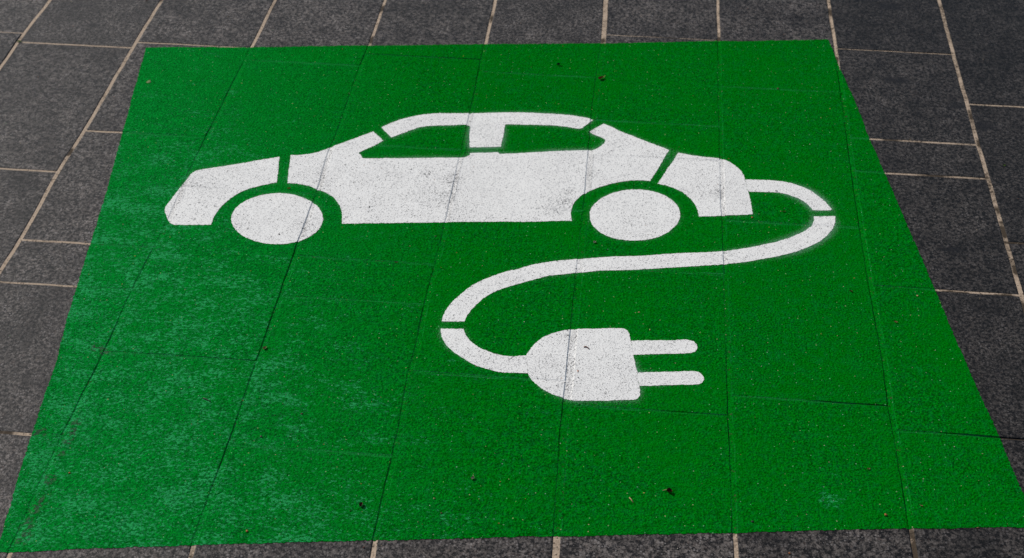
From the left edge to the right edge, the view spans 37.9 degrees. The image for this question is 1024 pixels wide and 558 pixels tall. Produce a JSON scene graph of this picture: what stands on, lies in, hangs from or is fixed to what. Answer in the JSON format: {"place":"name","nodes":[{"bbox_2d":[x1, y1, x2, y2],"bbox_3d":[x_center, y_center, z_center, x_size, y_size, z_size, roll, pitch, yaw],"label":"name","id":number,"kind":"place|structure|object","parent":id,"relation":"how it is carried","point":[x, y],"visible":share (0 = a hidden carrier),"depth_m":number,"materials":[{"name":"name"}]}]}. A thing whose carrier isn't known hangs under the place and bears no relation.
{"place":"outdoors","nodes":[
{"label":"outdoors","id":0,"kind":"place"},
{"bbox_2d":[0,0,1023,557],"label":"pavement","id":1,"kind":"structure","parent":0,"point":[940,104],"depth_m":3.51,"materials":[{"name":"stone"}]},
{"bbox_2d":[1,4,1018,557],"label":"grit","id":2,"kind":"object","parent":1,"relation":"on","point":[509,246],"visible":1,"depth_m":3.13,"materials":[{"name":"stone"}]},
{"bbox_2d":[0,39,1023,552],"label":"green painted panel","id":3,"kind":"object","parent":1,"relation":"on","point":[800,359],"visible":1,"depth_m":2.92,"materials":[{"name":"paint"}]},
{"bbox_2d":[165,112,752,243],"bbox_3d":[-0.119,-0.239,3.382,1.290,0.002,0.528,-1,38,-1],"label":"car symbol","id":4,"kind":"object","parent":3,"relation":"on","point":[526,187],"visible":1,"depth_m":3.34,"materials":[{"name":"white paint"}]},
{"bbox_2d":[441,179,834,372],"bbox_3d":[0.275,-0.029,3.115,0.963,0.002,0.291,-22,43,-27],"label":"charging cable symbol","id":5,"kind":"object","parent":3,"relation":"on","point":[458,309],"visible":1,"depth_m":3.12,"materials":[{"name":"white paint"}]},
{"bbox_2d":[526,328,703,400],"bbox_3d":[0.197,0.165,2.863,0.342,0.002,0.221,4,38,4],"label":"plug symbol","id":6,"kind":"object","parent":1,"relation":"on","point":[604,364],"visible":1,"depth_m":2.86,"materials":[{"name":"white paint"}]}
]}

